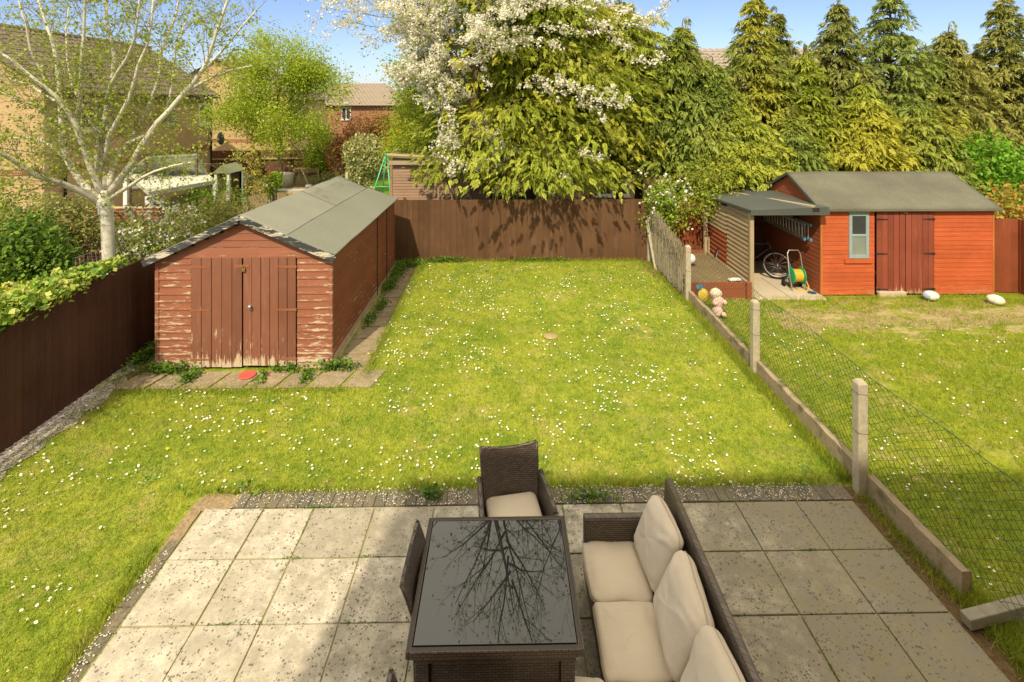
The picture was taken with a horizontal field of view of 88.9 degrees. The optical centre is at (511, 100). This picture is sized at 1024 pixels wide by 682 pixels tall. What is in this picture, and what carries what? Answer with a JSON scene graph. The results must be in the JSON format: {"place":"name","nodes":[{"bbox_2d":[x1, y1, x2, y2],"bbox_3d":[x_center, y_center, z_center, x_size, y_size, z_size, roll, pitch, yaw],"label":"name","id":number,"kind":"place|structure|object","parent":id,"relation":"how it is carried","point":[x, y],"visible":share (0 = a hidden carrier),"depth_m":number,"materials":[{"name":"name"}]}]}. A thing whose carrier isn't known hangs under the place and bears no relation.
{"place":"outdoors","nodes":[
{"label":"outdoors","id":0,"kind":"place"},
{"bbox_2d":[0,23,223,213],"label":"brick house","id":1,"kind":"structure","parent":0,"point":[185,137],"depth_m":19.32,"materials":[{"name":"brick"}]},
{"bbox_2d":[80,99,108,132],"bbox_3d":[-14.678,0.540,18.372,0.090,1.160,1.450,0,0,-1],"label":"window","id":2,"kind":"structure","parent":1,"relation":"in","point":[82,99],"depth_m":18.21,"materials":[{"name":"white paint"}]},
{"bbox_2d":[164,182,320,238],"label":"neighbour yard","id":3,"kind":"structure","parent":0,"point":[281,194],"depth_m":22.42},
{"bbox_2d":[129,154,209,233],"bbox_3d":[-11.035,2.940,16.023,2.840,2.580,1.326,0,0,8],"label":"gazebo","id":4,"kind":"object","parent":3,"relation":"on","point":[195,171],"depth_m":16.11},
{"bbox_2d":[219,135,273,211],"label":"sapling","id":5,"kind":"object","parent":3,"relation":"on","point":[253,171],"visible":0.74,"depth_m":18.97,"materials":[{"name":"green plant"}]},
{"bbox_2d":[259,171,284,200],"bbox_3d":[-9.186,3.473,19.977,0.965,1.508,0.616,0,0,-25],"label":"leafy shrub","id":6,"kind":"object","parent":3,"relation":"on","point":[273,177],"visible":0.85,"depth_m":19.94,"materials":[{"name":"green plant"}]},
{"bbox_2d":[183,19,366,188],"bbox_3d":[-11.046,0.216,24.228,6.875,8.047,7.075,0,0,37],"label":"field maple","id":7,"kind":"object","parent":3,"relation":"on","point":[305,74],"visible":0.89,"depth_m":23.53,"materials":[{"name":"green plant"}]},
{"bbox_2d":[282,172,292,187],"bbox_3d":[-11.188,3.900,25.500,0.960,0.640,0.953,0,0,-1],"label":"round tub","id":8,"kind":"object","parent":3,"relation":"on","point":[288,178],"visible":0.54,"depth_m":25.25,"materials":[{"name":"grey plastic"}]},
{"bbox_2d":[293,168,322,183],"bbox_3d":[-10.336,3.845,26.503,1.300,0.750,0.710,0,0,-1],"label":"garden table","id":9,"kind":"object","parent":3,"relation":"on","point":[295,170],"visible":0.82,"depth_m":26.17,"materials":[{"name":"brown wood"}]},
{"bbox_2d":[190,58,329,150],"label":"brick house","id":10,"kind":"structure","parent":0,"point":[231,144],"depth_m":30.72,"materials":[{"name":"brick"}]},
{"bbox_2d":[113,261,419,389],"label":"path","id":11,"kind":"structure","parent":0,"point":[365,338],"depth_m":7.92,"materials":[{"name":"beige stone"}]},
{"bbox_2d":[238,370,255,379],"bbox_3d":[-4.009,4.163,7.911,0.250,0.026,0.250,0,0,-1],"label":"flying disc","id":12,"kind":"object","parent":11,"relation":"on","point":[247,374],"visible":1,"depth_m":7.91,"materials":[{"name":"red plastic"}]},
{"bbox_2d":[316,83,412,148],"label":"brick house","id":13,"kind":"structure","parent":0,"point":[371,101],"depth_m":42.83,"materials":[{"name":"brick"}]},
{"bbox_2d":[368,181,389,194],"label":"lawn","id":14,"kind":"structure","parent":0,"point":[385,190],"depth_m":25.20,"materials":[{"name":"green plant"}]},
{"bbox_2d":[179,174,250,230],"bbox_3d":[-8.567,3.147,15.003,2.002,2.167,1.727,0,0,-1],"label":"climbing shrub","id":15,"kind":"object","parent":14,"relation":"on","point":[194,195],"visible":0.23,"depth_m":14.91,"materials":[{"name":"green plant"}]},
{"bbox_2d":[213,162,243,207],"bbox_3d":[-8.537,3.075,15.750,0.520,2.310,0.900,0,0,-1],"label":"garden hut","id":16,"kind":"object","parent":14,"relation":"on","point":[235,170],"visible":0.41,"depth_m":16.10,"materials":[{"name":"white paint"}]},
{"bbox_2d":[267,176,303,202],"bbox_3d":[-8.677,3.585,20.500,1.580,1.270,0.560,0,0,-1],"label":"wooden bench","id":17,"kind":"object","parent":14,"relation":"on","point":[285,190],"visible":0.14,"depth_m":20.32,"materials":[{"name":"grey wood"}]},
{"bbox_2d":[314,170,349,184],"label":"shrub","id":18,"kind":"object","parent":14,"relation":"on","point":[323,179],"visible":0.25,"depth_m":24.81,"materials":[{"name":"green plant"}]},
{"bbox_2d":[322,108,366,176],"bbox_3d":[-7.991,2.297,25.044,2.062,3.864,1.746,0,0,26],"label":"copper shrub","id":19,"kind":"object","parent":14,"relation":"on","point":[340,138],"visible":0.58,"depth_m":24.82,"materials":[{"name":"brown plant"}]},
{"bbox_2d":[340,131,388,188],"bbox_3d":[-6.622,2.816,23.683,2.294,2.869,2.140,0,0,-1],"label":"variegated shrub","id":20,"kind":"object","parent":14,"relation":"on","point":[364,170],"visible":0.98,"depth_m":23.20,"materials":[{"name":"green plant"}]},
{"bbox_2d":[373,153,389,192],"bbox_3d":[-4.391,3.226,22.594,3.106,2.011,1.703,0,0,-1],"label":"swing frame","id":21,"kind":"object","parent":14,"relation":"on","point":[382,186],"visible":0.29,"depth_m":22.23,"materials":[{"name":"green metal"}]},
{"bbox_2d":[364,46,480,186],"bbox_3d":[-2.465,1.143,17.284,4.730,6.200,4.394,0,0,-1],"label":"hawthorn tree","id":22,"kind":"object","parent":14,"relation":"on","point":[413,111],"visible":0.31,"depth_m":16.52,"materials":[{"name":"green plant"}]},
{"bbox_2d":[387,143,491,199],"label":"outbuilding","id":23,"kind":"structure","parent":14,"relation":"on","point":[403,188],"depth_m":15.60,"materials":[{"name":"wood"}]},
{"bbox_2d":[0,102,1017,284],"bbox_3d":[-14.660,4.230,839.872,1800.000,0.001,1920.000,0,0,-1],"label":"ground","id":24,"kind":"structure","parent":0,"point":[223,181],"depth_m":24.16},
{"bbox_2d":[0,166,62,237],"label":"hedge shrub","id":25,"kind":"object","parent":24,"relation":"on","point":[3,207],"visible":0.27,"depth_m":12.83,"materials":[{"name":"green plant"}]},
{"bbox_2d":[0,206,88,302],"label":"laurel shrub","id":26,"kind":"object","parent":24,"relation":"on","point":[30,259],"visible":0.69,"depth_m":9.96,"materials":[{"name":"green plant"}]},
{"bbox_2d":[0,192,119,265],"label":"hedge shrub","id":27,"kind":"object","parent":24,"relation":"on","point":[84,230],"visible":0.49,"depth_m":11.99,"materials":[{"name":"green plant"}]},
{"bbox_2d":[6,206,163,267],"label":"brick wall","id":28,"kind":"structure","parent":24,"relation":"on","point":[119,209],"depth_m":13.03,"materials":[{"name":"red brick"}]},
{"bbox_2d":[0,201,272,452],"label":"wooden fence","id":29,"kind":"object","parent":24,"relation":"on","point":[61,357],"visible":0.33,"depth_m":7.21,"materials":[{"name":"brown wood"}]},
{"bbox_2d":[0,254,126,332],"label":"ivy","id":30,"kind":"object","parent":29,"relation":"attached to","point":[38,291],"visible":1,"depth_m":6.82,"materials":[{"name":"green plant"}]},
{"bbox_2d":[74,234,141,266],"bbox_3d":[-6.479,2.560,8.466,0.562,0.624,1.992,0,0,-12],"label":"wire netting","id":31,"kind":"object","parent":29,"relation":"attached to","point":[111,251],"visible":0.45,"depth_m":8.74,"materials":[{"name":"grey metal"}]},
{"bbox_2d":[0,0,284,274],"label":"birch tree","id":32,"kind":"object","parent":24,"relation":"on","point":[102,195],"visible":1,"depth_m":9.94,"materials":[{"name":"green plant"}]},
{"bbox_2d":[100,194,210,268],"bbox_3d":[-7.556,3.093,11.197,1.894,2.289,2.174,0,0,18],"label":"viburnum shrub","id":33,"kind":"object","parent":24,"relation":"on","point":[144,248],"visible":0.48,"depth_m":10.76,"materials":[{"name":"green plant"}]},
{"bbox_2d":[123,173,217,221],"bbox_3d":[-10.253,3.290,15.777,1.968,1.880,5.040,0,0,-42],"label":"canopy","id":34,"kind":"object","parent":24,"relation":"on","point":[194,182],"visible":0.36,"depth_m":15.07,"materials":[{"name":"white paint"}]},
{"bbox_2d":[164,191,271,239],"bbox_3d":[-7.235,3.252,13.040,2.745,1.968,2.466,0,0,-1],"label":"arching shrub","id":35,"kind":"object","parent":24,"relation":"on","point":[233,211],"visible":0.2,"depth_m":12.92,"materials":[{"name":"green plant"}]},
{"bbox_2d":[212,149,389,176],"bbox_3d":[-11.250,3.480,28.901,10.646,1.480,0.233,0,0,-6],"label":"wooden fence","id":36,"kind":"object","parent":24,"relation":"on","point":[218,157],"visible":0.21,"depth_m":28.64,"materials":[{"name":"brown wood"}]},
{"bbox_2d":[303,125,337,180],"bbox_3d":[-9.798,2.720,27.005,1.898,3.021,1.743,0,0,-22],"label":"leafy shrub","id":37,"kind":"object","parent":24,"relation":"on","point":[322,163],"visible":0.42,"depth_m":26.68,"materials":[{"name":"green plant"}]},
{"bbox_2d":[345,108,396,175],"bbox_3d":[-7.511,2.341,29.106,3.498,3.771,2.284,0,0,13],"label":"copper shrub","id":38,"kind":"object","parent":24,"relation":"on","point":[371,125],"visible":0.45,"depth_m":28.88,"materials":[{"name":"brown plant"}]},
{"bbox_2d":[299,0,678,199],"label":"cherry tree","id":39,"kind":"object","parent":24,"relation":"on","point":[420,23],"visible":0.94,"depth_m":13.53,"materials":[{"name":"white plant"}]},
{"bbox_2d":[394,199,646,260],"bbox_3d":[-1.319,3.408,13.676,9.730,1.624,0.137,0,0,-1],"label":"wooden fence","id":40,"kind":"object","parent":24,"relation":"on","point":[599,229],"visible":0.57,"depth_m":13.64,"materials":[{"name":"brown wood"}]},
{"bbox_2d":[385,0,670,230],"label":"golden conifer","id":41,"kind":"object","parent":24,"relation":"on","point":[546,153],"visible":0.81,"depth_m":14.09,"materials":[{"name":"green plant"}]},
{"bbox_2d":[491,185,612,199],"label":"undergrowth","id":42,"kind":"object","parent":24,"relation":"on","point":[520,197],"visible":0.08,"depth_m":16.52,"materials":[{"name":"green plant"}]},
{"bbox_2d":[582,58,667,198],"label":"green conifer","id":43,"kind":"object","parent":24,"relation":"on","point":[638,192],"depth_m":16.70,"materials":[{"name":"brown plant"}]},
{"bbox_2d":[551,0,706,198],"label":"golden conifer","id":44,"kind":"object","parent":24,"relation":"on","point":[644,41],"visible":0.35,"depth_m":15.55,"materials":[{"name":"green plant"}]},
{"bbox_2d":[591,17,769,208],"bbox_3d":[4.949,0.853,15.616,5.558,6.789,5.690,0,0,-1],"label":"green conifer","id":45,"kind":"object","parent":24,"relation":"on","point":[682,70],"visible":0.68,"depth_m":15.07,"materials":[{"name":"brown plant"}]},
{"bbox_2d":[627,55,799,200],"bbox_3d":[5.903,1.446,15.507,5.100,5.579,4.640,0,0,-1],"label":"green conifer","id":46,"kind":"object","parent":24,"relation":"on","point":[724,91],"visible":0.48,"depth_m":14.62,"materials":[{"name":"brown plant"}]},
{"bbox_2d":[660,92,798,192],"bbox_3d":[6.348,2.015,14.902,4.295,4.540,4.145,0,0,-1],"label":"green conifer","id":47,"kind":"object","parent":24,"relation":"on","point":[754,133],"visible":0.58,"depth_m":13.98,"materials":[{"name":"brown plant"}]},
{"bbox_2d":[665,0,815,199],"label":"green conifer","id":48,"kind":"object","parent":24,"relation":"on","point":[751,65],"visible":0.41,"depth_m":15.74,"materials":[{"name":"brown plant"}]},
{"bbox_2d":[743,6,802,128],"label":"green conifer","id":49,"kind":"object","parent":24,"relation":"on","point":[780,21],"visible":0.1,"depth_m":16.78,"materials":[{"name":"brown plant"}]},
{"bbox_2d":[740,104,875,235],"bbox_3d":[7.977,2.185,14.785,4.199,4.142,3.838,0,0,-1],"label":"green conifer","id":50,"kind":"object","parent":24,"relation":"on","point":[799,138],"visible":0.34,"depth_m":14.29,"materials":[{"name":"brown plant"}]},
{"bbox_2d":[764,44,865,170],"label":"green conifer","id":51,"kind":"object","parent":24,"relation":"on","point":[813,98],"visible":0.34,"depth_m":15.18,"materials":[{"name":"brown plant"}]},
{"bbox_2d":[647,215,1023,624],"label":"netting fence","id":52,"kind":"object","parent":24,"relation":"on","point":[955,570],"visible":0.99,"depth_m":5.55,"materials":[{"name":"metal"}]},
{"bbox_2d":[649,208,683,293],"bbox_3d":[3.571,3.404,12.151,0.232,1.432,2.427,0,0,-1],"label":"willow screen","id":53,"kind":"object","parent":52,"relation":"attached to","point":[668,249],"visible":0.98,"depth_m":11.90,"materials":[{"name":"beige wicker"}]},
{"bbox_2d":[807,0,901,169],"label":"green conifer","id":54,"kind":"object","parent":24,"relation":"on","point":[840,33],"visible":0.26,"depth_m":15.93,"materials":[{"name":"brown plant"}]},
{"bbox_2d":[821,72,932,225],"bbox_3d":[10.261,1.708,15.140,4.516,5.063,4.308,0,0,-1],"label":"green conifer","id":55,"kind":"object","parent":24,"relation":"on","point":[871,104],"visible":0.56,"depth_m":14.56,"materials":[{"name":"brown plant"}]},
{"bbox_2d":[841,0,998,191],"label":"green conifer","id":56,"kind":"object","parent":24,"relation":"on","point":[906,75],"visible":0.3,"depth_m":15.88,"materials":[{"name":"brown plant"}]},
{"bbox_2d":[879,89,1006,218],"bbox_3d":[11.931,1.968,15.268,4.574,4.570,4.819,0,0,-1],"label":"green conifer","id":57,"kind":"object","parent":24,"relation":"on","point":[923,135],"visible":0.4,"depth_m":14.54,"materials":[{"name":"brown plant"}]},
{"bbox_2d":[908,21,1023,210],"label":"green conifer","id":58,"kind":"object","parent":24,"relation":"on","point":[948,47],"visible":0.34,"depth_m":16.23,"materials":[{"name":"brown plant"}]},
{"bbox_2d":[931,128,1023,218],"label":"vivid shrub","id":59,"kind":"object","parent":24,"relation":"on","point":[984,175],"visible":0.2,"depth_m":14.37,"materials":[{"name":"green plant"}]},
{"bbox_2d":[942,0,1023,189],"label":"green conifer","id":60,"kind":"object","parent":24,"relation":"on","point":[1013,42],"visible":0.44,"depth_m":16.65,"materials":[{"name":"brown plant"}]},
{"bbox_2d":[955,44,1023,180],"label":"green conifer","id":61,"kind":"object","parent":24,"relation":"on","point":[993,86],"visible":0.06,"depth_m":16.72,"materials":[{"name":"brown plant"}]},
{"bbox_2d":[973,179,1023,219],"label":"photinia shrub","id":62,"kind":"object","parent":24,"relation":"on","point":[1013,212],"visible":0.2,"depth_m":12.00,"materials":[{"name":"yellow plant"}]},
{"bbox_2d":[0,256,1023,681],"bbox_3d":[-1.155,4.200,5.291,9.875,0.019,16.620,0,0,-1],"label":"lawn","id":63,"kind":"structure","parent":0,"point":[274,472],"depth_m":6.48,"materials":[{"name":"green plant"}]},
{"bbox_2d":[0,362,138,480],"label":"gravel strip","id":64,"kind":"object","parent":63,"relation":"on","point":[47,425],"visible":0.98,"depth_m":6.76,"materials":[{"name":"grey gravel"}]},
{"bbox_2d":[125,348,154,379],"bbox_3d":[-5.856,4.190,8.813,0.565,0.001,2.166,0,0,-1],"label":"soil patch","id":65,"kind":"object","parent":63,"relation":"on","point":[145,362],"visible":0.21,"depth_m":8.15,"materials":[{"name":"brown soil"}]},
{"bbox_2d":[150,509,199,565],"bbox_3d":[-3.216,4.174,5.062,0.134,0.001,0.782,0,0,-1],"label":"earth corner","id":66,"kind":"object","parent":63,"relation":"on","point":[182,527],"visible":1,"depth_m":5.09,"materials":[{"name":"soil"}]},
{"bbox_2d":[191,494,239,511],"bbox_3d":[-3.040,4.173,5.407,0.506,0.001,0.261,0,0,-1],"label":"earth corner","id":67,"kind":"object","parent":63,"relation":"on","point":[215,501],"visible":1,"depth_m":5.41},
{"bbox_2d":[141,176,397,368],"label":"garden shed","id":68,"kind":"structure","parent":63,"relation":"on","point":[331,242],"depth_m":8.15,"materials":[{"name":"paint"}]},
{"bbox_2d":[190,257,248,367],"bbox_3d":[-4.548,3.311,8.129,0.910,1.712,0.065,0,0,-1],"label":"door","id":69,"kind":"structure","parent":68,"relation":"in","point":[216,283],"depth_m":8.13,"materials":[{"name":"paint"}]},
{"bbox_2d":[243,257,296,365],"bbox_3d":[-3.776,3.300,8.129,0.826,1.700,0.092,0,0,-1],"label":"door","id":70,"kind":"structure","parent":68,"relation":"in","point":[269,284],"depth_m":8.15,"materials":[{"name":"paint"}]},
{"bbox_2d":[109,255,618,503],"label":"weeds","id":71,"kind":"object","parent":63,"relation":"on","point":[167,368],"visible":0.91,"depth_m":8.03,"materials":[{"name":"green plant"}]},
{"bbox_2d":[1,372,818,681],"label":"fallen petals","id":72,"kind":"object","parent":63,"relation":"on","point":[389,504],"visible":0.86,"depth_m":5.51,"materials":[{"name":"white plant"}]},
{"bbox_2d":[50,265,812,491],"bbox_3d":[-1.061,4.179,9.460,8.824,0.092,7.644,0,0,-1],"label":"clover","id":73,"kind":"object","parent":63,"relation":"on","point":[430,422],"visible":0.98,"depth_m":7.00,"materials":[{"name":"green plant"}]},
{"bbox_2d":[18,263,1023,584],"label":"daisies","id":74,"kind":"object","parent":63,"relation":"on","point":[496,407],"visible":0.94,"depth_m":7.19,"materials":[{"name":"white plant"}]},
{"bbox_2d":[641,259,661,279],"bbox_3d":[3.498,4.192,13.016,0.375,0.001,1.733,0,0,-1],"label":"soil patch","id":75,"kind":"object","parent":63,"relation":"on","point":[645,267],"visible":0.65,"depth_m":12.92,"materials":[{"name":"brown soil"}]},
{"bbox_2d":[645,220,656,269],"bbox_3d":[3.511,3.670,13.163,0.078,1.137,0.762,0,0,-4],"label":"prop","id":76,"kind":"object","parent":75,"relation":"on","point":[650,245],"visible":0.64,"depth_m":13.17,"materials":[{"name":"wood"}]},
{"bbox_2d":[844,486,1023,681],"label":"soil strip","id":77,"kind":"object","parent":63,"relation":"on","point":[980,640],"visible":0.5,"depth_m":4.40,"materials":[{"name":"brown soil"}]},
{"bbox_2d":[960,594,1023,630],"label":"prop","id":78,"kind":"object","parent":77,"relation":"on","point":[977,617],"visible":1,"depth_m":4.14,"materials":[{"name":"concrete"}]},
{"bbox_2d":[0,0,1023,100],"label":"sky","id":79,"kind":"structure","parent":0,"point":[713,21],"materials":[{"name":"blue"}]},
{"bbox_2d":[62,484,1009,681],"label":"patio","id":80,"kind":"structure","parent":0,"point":[850,603],"depth_m":4.40,"materials":[{"name":"stone"}]},
{"bbox_2d":[399,520,425,681],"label":"wicker armchair","id":81,"kind":"object","parent":80,"relation":"on","point":[410,576],"visible":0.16,"depth_m":3.84,"materials":[{"name":"brown wicker"}]},
{"bbox_2d":[405,516,583,681],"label":"dining table","id":82,"kind":"object","parent":80,"relation":"on","point":[493,600],"visible":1,"depth_m":3.61,"materials":[{"name":"black glass"}]},
{"bbox_2d":[79,494,915,680],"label":"joint moss","id":83,"kind":"object","parent":80,"relation":"on","point":[365,556],"visible":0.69,"depth_m":4.76,"materials":[{"name":"green plant"}]},
{"bbox_2d":[477,439,557,516],"bbox_3d":[0.015,3.741,4.780,0.698,0.857,0.599,0,0,-10],"label":"wicker armchair","id":84,"kind":"object","parent":80,"relation":"on","point":[511,480],"visible":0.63,"depth_m":4.96,"materials":[{"name":"brown wicker"}]},
{"bbox_2d":[560,477,761,681],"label":"corner sofa","id":85,"kind":"object","parent":80,"relation":"on","point":[659,609],"visible":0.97,"depth_m":3.73,"materials":[{"name":"beige fabric"}]},
{"bbox_2d":[541,48,822,199],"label":"brick house","id":86,"kind":"structure","parent":0,"point":[717,60],"depth_m":22.11,"materials":[{"name":"brick"}]},
{"bbox_2d":[595,167,630,197],"bbox_3d":[4.266,3.285,22.033,1.500,1.670,0.090,0,0,-1],"label":"window","id":87,"kind":"structure","parent":86,"relation":"in","point":[609,195],"depth_m":22.04,"materials":[{"name":"white paint"}]},
{"bbox_2d":[705,261,1023,641],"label":"neighbour lawn","id":88,"kind":"structure","parent":0,"point":[1002,458],"depth_m":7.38,"materials":[{"name":"green plant"}]},
{"bbox_2d":[622,169,698,235],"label":"apple tree","id":89,"kind":"object","parent":88,"relation":"on","point":[667,201],"visible":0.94,"depth_m":13.07,"materials":[{"name":"green plant"}]},
{"bbox_2d":[650,199,702,249],"bbox_3d":[4.345,3.415,13.777,1.360,1.610,0.131,0,0,-1],"label":"wooden fence","id":90,"kind":"object","parent":88,"relation":"on","point":[692,238],"visible":0.21,"depth_m":13.73,"materials":[{"name":"red wood"}]},
{"bbox_2d":[695,284,708,302],"bbox_3d":[3.808,3.872,10.461,0.197,0.350,0.271,0,0,-13],"label":"soft toy","id":91,"kind":"object","parent":88,"relation":"on","point":[698,286],"visible":0.76,"depth_m":10.38,"materials":[{"name":"yellow fabric"}]},
{"bbox_2d":[703,207,709,253],"bbox_3d":[4.939,3.475,13.263,0.080,1.450,0.250,0,0,-1],"label":"timber post","id":92,"kind":"object","parent":88,"relation":"on","point":[706,243],"visible":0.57,"depth_m":13.29,"materials":[{"name":"brown wood"}]},
{"bbox_2d":[673,144,747,236],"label":"hawthorn tree","id":93,"kind":"object","parent":88,"relation":"on","point":[698,193],"visible":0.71,"depth_m":13.36,"materials":[{"name":"green plant"}]},
{"bbox_2d":[683,250,751,299],"bbox_3d":[4.373,4.020,12.178,1.310,0.360,2.400,0,0,-1],"label":"raised bed","id":94,"kind":"object","parent":88,"relation":"on","point":[708,269],"visible":0.45,"depth_m":11.52,"materials":[{"name":"brown soil"}]},
{"bbox_2d":[710,288,726,316],"bbox_3d":[4.028,3.938,10.178,0.291,0.481,0.393,0,0,-1],"label":"soft toy","id":95,"kind":"object","parent":88,"relation":"on","point":[717,302],"visible":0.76,"depth_m":10.14,"materials":[{"name":"beige fabric"}]},
{"bbox_2d":[701,188,829,299],"bbox_3d":[5.816,3.224,12.319,1.670,1.992,2.768,0,0,-1],"label":"lean to","id":96,"kind":"object","parent":88,"relation":"on","point":[735,234],"visible":0.68,"depth_m":11.83,"materials":[{"name":"brown wood"}]},
{"bbox_2d":[714,236,792,278],"bbox_3d":[5.690,3.705,12.341,1.666,0.931,0.590,0,0,16],"label":"bicycle","id":97,"kind":"object","parent":96,"relation":"on","point":[763,261],"visible":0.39,"depth_m":12.21,"materials":[{"name":"metal"}]},
{"bbox_2d":[781,250,808,291],"bbox_3d":[6.294,3.755,11.564,0.435,0.834,0.445,0,0,-1],"label":"hose reel","id":98,"kind":"object","parent":96,"relation":"on","point":[799,275],"visible":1,"depth_m":11.46,"materials":[{"name":"green plastic"}]},
{"bbox_2d":[763,171,1002,295],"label":"red shed","id":99,"kind":"structure","parent":88,"relation":"on","point":[934,231],"depth_m":11.26,"materials":[{"name":"wood"}]},
{"bbox_2d":[764,215,811,241],"bbox_3d":[6.516,2.880,12.364,0.179,0.440,1.906,0,0,-1],"label":"ladder","id":100,"kind":"object","parent":99,"relation":"attached to","point":[794,218],"visible":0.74,"depth_m":12.06,"materials":[{"name":"metal"}]},
{"bbox_2d":[844,211,871,262],"bbox_3d":[7.430,2.925,11.210,0.590,1.150,0.042,0,0,-1],"label":"window","id":101,"kind":"structure","parent":99,"relation":"in","point":[858,220],"depth_m":11.21,"materials":[{"name":"green paint"}]},
{"bbox_2d":[876,212,904,292],"bbox_3d":[8.126,3.269,11.225,0.641,1.739,0.038,0,0,-1],"label":"door","id":102,"kind":"structure","parent":99,"relation":"in","point":[890,226],"depth_m":11.22,"materials":[{"name":"brown wood"}]},
{"bbox_2d":[904,211,934,292],"bbox_3d":[8.760,3.279,11.235,0.670,1.759,0.040,0,0,-1],"label":"door","id":103,"kind":"structure","parent":99,"relation":"in","point":[919,226],"depth_m":11.22,"materials":[{"name":"brown wood"}]},
{"bbox_2d":[877,291,906,296],"bbox_3d":[8.131,4.155,11.176,0.590,0.110,0.064,0,0,-1],"label":"door step","id":104,"kind":"object","parent":88,"relation":"on","point":[885,294],"depth_m":11.14,"materials":[{"name":"beige concrete"}]},
{"bbox_2d":[922,290,939,300],"bbox_3d":[8.771,4.095,10.935,0.288,0.200,0.217,0,0,-1],"label":"rugby ball","id":105,"kind":"object","parent":88,"relation":"on","point":[931,295],"visible":1,"depth_m":10.88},
{"bbox_2d":[986,294,1005,304],"bbox_3d":[9.934,4.100,10.725,0.268,0.202,0.236,0,0,-1],"label":"rugby ball","id":106,"kind":"object","parent":88,"relation":"on","point":[995,299],"visible":1,"depth_m":10.67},
{"bbox_2d":[995,218,1017,292],"bbox_3d":[10.689,3.399,11.431,0.635,1.641,0.140,0,0,10],"label":"wooden fence","id":107,"kind":"object","parent":88,"relation":"on","point":[1006,255],"visible":0.7,"depth_m":11.35,"materials":[{"name":"orange wood"}]},
{"bbox_2d":[1016,218,1023,294],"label":"wooden fence","id":108,"kind":"object","parent":88,"relation":"on","point":[1020,256],"visible":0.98,"depth_m":11.26,"materials":[{"name":"brown wood"}]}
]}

